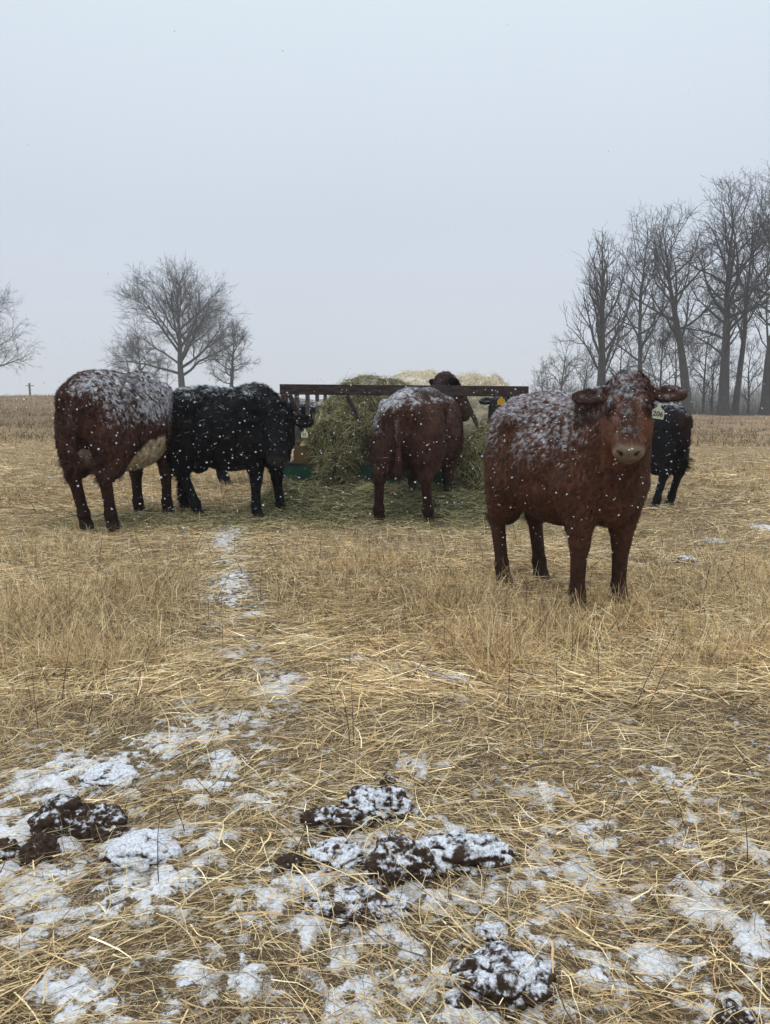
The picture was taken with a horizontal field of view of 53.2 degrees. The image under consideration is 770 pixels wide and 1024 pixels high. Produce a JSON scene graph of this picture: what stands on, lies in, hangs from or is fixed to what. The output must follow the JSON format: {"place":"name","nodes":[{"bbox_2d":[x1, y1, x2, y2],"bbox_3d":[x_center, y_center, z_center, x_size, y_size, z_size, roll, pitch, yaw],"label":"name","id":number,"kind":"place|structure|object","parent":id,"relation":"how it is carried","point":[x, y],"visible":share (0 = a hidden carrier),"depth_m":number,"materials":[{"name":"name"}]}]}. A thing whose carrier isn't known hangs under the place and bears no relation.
{"place":"outdoors","nodes":[
{"label":"outdoors","id":0,"kind":"place"},
{"bbox_2d":[0,395,769,1023],"bbox_3d":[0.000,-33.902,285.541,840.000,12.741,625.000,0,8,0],"label":"ground","id":1,"kind":"structure","parent":0,"point":[56,779],"depth_m":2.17,"materials":[{"name":"beige plant"}]},
{"bbox_2d":[0,837,20,863],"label":"dung clod","id":2,"kind":"object","parent":1,"relation":"on","point":[9,851],"visible":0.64,"depth_m":2.02,"materials":[{"name":"brown soil"}]},
{"bbox_2d":[0,279,45,376],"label":"bare tree","id":3,"kind":"object","parent":1,"relation":"on","point":[7,339],"visible":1,"depth_m":108.59,"materials":[{"name":"grey plant"}]},
{"bbox_2d":[26,383,33,394],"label":"utility pole","id":4,"kind":"object","parent":1,"relation":"on","point":[29,385],"visible":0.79,"depth_m":148.15,"materials":[{"name":"grey wood"}]},
{"bbox_2d":[18,832,61,866],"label":"dung clod","id":5,"kind":"object","parent":1,"relation":"on","point":[38,845],"visible":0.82,"depth_m":2.00,"materials":[{"name":"brown soil"}]},
{"bbox_2d":[27,794,95,837],"bbox_3d":[-0.895,0.853,2.170,0.206,0.111,0.154,0,8,0],"label":"dung clod","id":6,"kind":"object","parent":1,"relation":"on","point":[47,816],"visible":0.66,"depth_m":2.13,"materials":[{"name":"brown soil"}]},
{"bbox_2d":[72,803,130,842],"bbox_3d":[-0.785,0.865,2.150,0.151,0.092,0.130,0,8,0],"label":"dung clod","id":7,"kind":"object","parent":1,"relation":"on","point":[106,817],"visible":0.85,"depth_m":2.12,"materials":[{"name":"brown soil"}]},
{"bbox_2d":[78,762,139,788],"bbox_3d":[-0.884,0.844,2.478,0.192,0.054,0.140,0,8,0],"label":"snow patch","id":8,"kind":"object","parent":1,"relation":"on","point":[115,771],"visible":0.86,"depth_m":2.45,"materials":[{"name":"white snow"}]},
{"bbox_2d":[53,369,174,530],"bbox_3d":[-2.602,-0.727,8.217,0.920,1.580,2.761,2,8,11],"label":"cow","id":9,"kind":"object","parent":1,"relation":"on","point":[78,437],"visible":0.83,"depth_m":7.25},
{"bbox_2d":[98,828,182,872],"bbox_3d":[-0.645,0.890,2.037,0.218,0.079,0.155,0,8,0],"label":"snow patch","id":10,"kind":"object","parent":1,"relation":"on","point":[135,843],"visible":0.91,"depth_m":2.00,"materials":[{"name":"white snow"}]},
{"bbox_2d":[109,321,174,380],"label":"bare tree","id":11,"kind":"object","parent":1,"relation":"on","point":[130,353],"visible":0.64,"depth_m":115.47,"materials":[{"name":"grey plant"}]},
{"bbox_2d":[157,355,179,383],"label":"bare sapling","id":12,"kind":"object","parent":1,"relation":"on","point":[164,370],"visible":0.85,"depth_m":98.46,"materials":[{"name":"grey plant"}]},
{"bbox_2d":[99,253,251,387],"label":"bare tree","id":13,"kind":"object","parent":1,"relation":"on","point":[192,332],"visible":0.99,"depth_m":100.04,"materials":[{"name":"grey plant"}]},
{"bbox_2d":[204,318,260,386],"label":"bare tree","id":14,"kind":"object","parent":1,"relation":"on","point":[231,375],"visible":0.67,"depth_m":110.41,"materials":[{"name":"grey plant"}]},
{"bbox_2d":[155,381,314,519],"bbox_3d":[-1.642,-0.671,8.284,1.958,1.473,0.870,3,8,18],"label":"cow","id":15,"kind":"object","parent":1,"relation":"on","point":[221,412],"visible":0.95,"depth_m":8.00},
{"bbox_2d":[216,392,321,485],"bbox_3d":[-1.661,-1.134,11.889,2.564,1.429,0.779,-1,8,-10],"label":"cow","id":16,"kind":"object","parent":1,"relation":"on","point":[221,476],"visible":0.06,"depth_m":11.74},
{"bbox_2d":[274,852,303,872],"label":"dung clod","id":17,"kind":"object","parent":1,"relation":"on","point":[286,860],"visible":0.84,"depth_m":1.96,"materials":[{"name":"brown soil"}]},
{"bbox_2d":[293,889,334,917],"bbox_3d":[-0.167,0.940,1.852,0.128,0.031,0.092,0,8,0],"label":"snow patch","id":18,"kind":"object","parent":1,"relation":"on","point":[316,906],"visible":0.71,"depth_m":1.83,"materials":[{"name":"white snow"}]},
{"bbox_2d":[298,397,375,485],"bbox_3d":[-0.568,-0.794,9.610,1.108,1.388,1.091,0,8,0],"label":"hay clump","id":19,"kind":"object","parent":1,"relation":"on","point":[340,446],"visible":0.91,"depth_m":9.34,"materials":[{"name":"green plant"}]},
{"bbox_2d":[305,837,368,873],"bbox_3d":[-0.131,0.896,2.020,0.155,0.061,0.145,-7,10,-40],"label":"dung clod","id":20,"kind":"object","parent":1,"relation":"on","point":[346,851],"visible":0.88,"depth_m":1.99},
{"bbox_2d":[299,805,376,838],"bbox_3d":[-0.123,0.876,2.200,0.240,0.089,0.135,-3,8,-18],"label":"dung clod","id":21,"kind":"object","parent":1,"relation":"on","point":[343,818],"visible":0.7,"depth_m":2.16,"materials":[{"name":"brown soil"}]},
{"bbox_2d":[0,468,678,546],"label":"spilled hay","id":22,"kind":"object","parent":1,"relation":"on","point":[308,495],"visible":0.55,"depth_m":8.31},
{"bbox_2d":[324,881,412,924],"bbox_3d":[-0.042,0.936,1.853,0.216,0.035,0.154,0,8,0],"label":"dung clod","id":23,"kind":"object","parent":1,"relation":"on","point":[376,898],"visible":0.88,"depth_m":1.82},
{"bbox_2d":[340,785,419,824],"bbox_3d":[-0.015,0.867,2.277,0.240,0.098,0.158,0,8,0],"label":"dung clod","id":24,"kind":"object","parent":1,"relation":"on","point":[396,799],"visible":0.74,"depth_m":2.25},
{"bbox_2d":[0,393,769,933],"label":"dry grass","id":25,"kind":"structure","parent":1,"relation":"on","point":[22,603],"depth_m":4.42,"materials":[{"name":"plant"}]},
{"bbox_2d":[0,497,769,891],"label":"weed stems","id":26,"kind":"object","parent":1,"relation":"on","point":[402,661],"visible":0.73,"depth_m":3.62,"materials":[{"name":"plant"}]},
{"bbox_2d":[379,776,396,787],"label":"dung clod","id":27,"kind":"object","parent":1,"relation":"on","point":[385,780],"visible":0.54,"depth_m":2.41,"materials":[{"name":"brown soil"}]},
{"bbox_2d":[362,831,434,885],"bbox_3d":[0.034,0.888,1.976,0.186,0.112,0.154,0,8,0],"label":"dung clod","id":28,"kind":"object","parent":1,"relation":"on","point":[382,860],"visible":0.94,"depth_m":1.93,"materials":[{"name":"brown soil"}]},
{"bbox_2d":[280,384,528,484],"bbox_3d":[0.378,-1.206,12.063,3.051,1.434,5.330,0,8,3],"label":"hay feeder","id":29,"kind":"object","parent":1,"relation":"on","point":[297,465],"visible":0.36,"depth_m":9.43,"materials":[{"name":"brown paint"}]},
{"bbox_2d":[296,371,414,445],"bbox_3d":[-0.257,-1.162,10.624,1.950,1.581,1.959,0,8,0],"label":"hay bale","id":30,"kind":"object","parent":29,"relation":"in","point":[372,400],"visible":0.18,"depth_m":10.23},
{"bbox_2d":[388,369,463,385],"bbox_3d":[0.642,-1.565,12.525,2.052,1.637,1.887,0,8,0],"label":"hay bale","id":31,"kind":"object","parent":29,"relation":"in","point":[417,377],"visible":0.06,"depth_m":12.00},
{"bbox_2d":[452,416,489,490],"bbox_3d":[1.379,-0.570,9.404,1.346,1.271,0.927,-5,9,-32],"label":"hay clump","id":32,"kind":"object","parent":29,"relation":"hanging from","point":[475,446],"visible":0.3,"depth_m":9.16,"materials":[{"name":"green plant"}]},
{"bbox_2d":[455,370,514,444],"bbox_3d":[1.381,-1.526,12.486,1.484,1.587,1.738,0,8,0],"label":"hay bale","id":33,"kind":"object","parent":29,"relation":"in","point":[478,408],"visible":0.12,"depth_m":11.84},
{"bbox_2d":[369,370,470,523],"bbox_3d":[0.525,-0.852,8.958,0.930,1.688,2.944,2,8,16],"label":"cow","id":34,"kind":"object","parent":1,"relation":"on","point":[418,458],"visible":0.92,"depth_m":7.82},
{"bbox_2d":[417,828,515,881],"bbox_3d":[0.199,0.897,2.031,0.296,0.101,0.173,0,8,0],"label":"dung clod","id":35,"kind":"object","parent":1,"relation":"on","point":[455,848],"visible":0.73,"depth_m":1.98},
{"bbox_2d":[472,921,507,946],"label":"dung clod","id":36,"kind":"object","parent":1,"relation":"on","point":[487,926],"visible":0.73,"depth_m":1.72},
{"bbox_2d":[444,941,558,1022],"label":"dung clod","id":37,"kind":"object","parent":1,"relation":"on","point":[493,975],"visible":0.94,"depth_m":1.54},
{"bbox_2d":[479,389,572,423],"bbox_3d":[2.545,-1.077,11.227,2.388,1.453,0.835,-1,8,-9],"label":"cow","id":38,"kind":"object","parent":1,"relation":"on","point":[497,401],"visible":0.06,"depth_m":10.83},
{"bbox_2d":[529,360,553,391],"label":"bare tree","id":39,"kind":"object","parent":1,"relation":"on","point":[538,376],"visible":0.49,"depth_m":88.88,"materials":[{"name":"grey plant"}]},
{"bbox_2d":[531,327,593,391],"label":"bare tree","id":40,"kind":"object","parent":1,"relation":"on","point":[562,382],"visible":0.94,"depth_m":82.53,"materials":[{"name":"grey plant"}]},
{"bbox_2d":[558,342,597,389],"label":"bare tree","id":41,"kind":"object","parent":1,"relation":"on","point":[586,378],"visible":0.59,"depth_m":84.11,"materials":[{"name":"grey plant"}]},
{"bbox_2d":[478,367,688,615],"bbox_3d":[1.115,-0.156,4.682,0.662,1.390,1.593,-3,9,-24],"label":"cow","id":42,"kind":"object","parent":1,"relation":"on","point":[589,483],"visible":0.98,"depth_m":4.32},
{"bbox_2d":[552,224,644,385],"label":"bare tree","id":43,"kind":"object","parent":1,"relation":"on","point":[600,329],"visible":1,"depth_m":69.25,"materials":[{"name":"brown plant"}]},
{"bbox_2d":[576,313,667,385],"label":"bare tree","id":44,"kind":"object","parent":1,"relation":"on","point":[613,369],"visible":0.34,"depth_m":86.04,"materials":[{"name":"grey plant"}]},
{"bbox_2d":[526,373,762,414],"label":"distant woods","id":45,"kind":"object","parent":1,"relation":"on","point":[755,401],"visible":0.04,"depth_m":237.31,"materials":[{"name":"bark"},{"name":"wood"}]},
{"bbox_2d":[584,198,709,374],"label":"bare tree","id":46,"kind":"object","parent":1,"relation":"on","point":[648,332],"visible":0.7,"depth_m":77.23,"materials":[{"name":"grey plant"}]},
{"bbox_2d":[617,302,702,400],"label":"bare tree","id":47,"kind":"object","parent":1,"relation":"on","point":[663,340],"visible":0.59,"depth_m":82.06,"materials":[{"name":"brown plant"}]},
{"bbox_2d":[592,195,748,413],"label":"bare tree","id":48,"kind":"object","parent":1,"relation":"on","point":[683,366],"visible":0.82,"depth_m":75.04,"materials":[{"name":"grey plant"}]},
{"bbox_2d":[649,402,695,509],"bbox_3d":[2.708,-0.783,9.802,0.781,1.309,2.619,-7,11,-43],"label":"cow","id":49,"kind":"object","parent":1,"relation":"on","point":[677,445],"visible":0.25,"depth_m":8.86},
{"bbox_2d":[643,311,716,402],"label":"bare tree","id":50,"kind":"object","parent":1,"relation":"on","point":[675,365],"visible":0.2,"depth_m":84.58,"materials":[{"name":"grey plant"}]},
{"bbox_2d":[671,555,698,564],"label":"dung clod","id":51,"kind":"object","parent":1,"relation":"on","point":[688,560],"visible":0.41,"depth_m":5.84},
{"bbox_2d":[684,391,688,410],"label":"fence post","id":52,"kind":"object","parent":1,"relation":"on","point":[686,399],"visible":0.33,"depth_m":69.18,"materials":[{"name":"grey wood"}]},
{"bbox_2d":[671,297,738,413],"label":"bare tree","id":53,"kind":"object","parent":1,"relation":"on","point":[705,365],"visible":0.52,"depth_m":81.36,"materials":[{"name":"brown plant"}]},
{"bbox_2d":[663,381,760,415],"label":"undergrowth","id":54,"kind":"object","parent":1,"relation":"on","point":[744,412],"visible":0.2,"depth_m":77.67,"materials":[{"name":"plant"}]},
{"bbox_2d":[687,333,738,410],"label":"bare tree","id":55,"kind":"object","parent":1,"relation":"on","point":[712,390],"visible":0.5,"depth_m":81.09,"materials":[{"name":"grey plant"}]},
{"bbox_2d":[658,172,769,415],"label":"bare tree","id":56,"kind":"object","parent":1,"relation":"on","point":[724,375],"visible":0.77,"depth_m":73.65,"materials":[{"name":"grey plant"}]},
{"bbox_2d":[705,539,724,543],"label":"dung clod","id":57,"kind":"object","parent":1,"relation":"on","point":[715,541],"visible":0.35,"depth_m":6.88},
{"bbox_2d":[679,173,769,414],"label":"bare tree","id":58,"kind":"object","parent":1,"relation":"on","point":[737,392],"visible":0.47,"depth_m":75.49,"materials":[{"name":"grey plant"}]},
{"bbox_2d":[688,161,769,415],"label":"bare tree","id":59,"kind":"object","parent":1,"relation":"on","point":[764,404],"visible":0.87,"depth_m":70.36,"materials":[{"name":"grey plant"}]},
{"bbox_2d":[699,214,769,415],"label":"bare tree","id":60,"kind":"object","parent":1,"relation":"on","point":[767,346],"visible":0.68,"depth_m":71.03,"materials":[{"name":"grey plant"}]},
{"bbox_2d":[714,998,757,1023],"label":"dung clod","id":61,"kind":"object","parent":1,"relation":"on","point":[745,1016],"visible":0.94,"depth_m":1.51,"materials":[{"name":"brown soil"}]},
{"bbox_2d":[715,333,766,414],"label":"bare tree","id":62,"kind":"object","parent":1,"relation":"on","point":[748,377],"visible":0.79,"depth_m":78.83,"materials":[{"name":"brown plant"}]},
{"bbox_2d":[0,0,769,399],"label":"sky","id":63,"kind":"structure","parent":0,"point":[134,102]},
{"bbox_2d":[1,2,769,575],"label":"falling snow","id":64,"kind":"structure","parent":0,"point":[365,452],"depth_m":3.79,"materials":[{"name":"white snow"}]}
]}

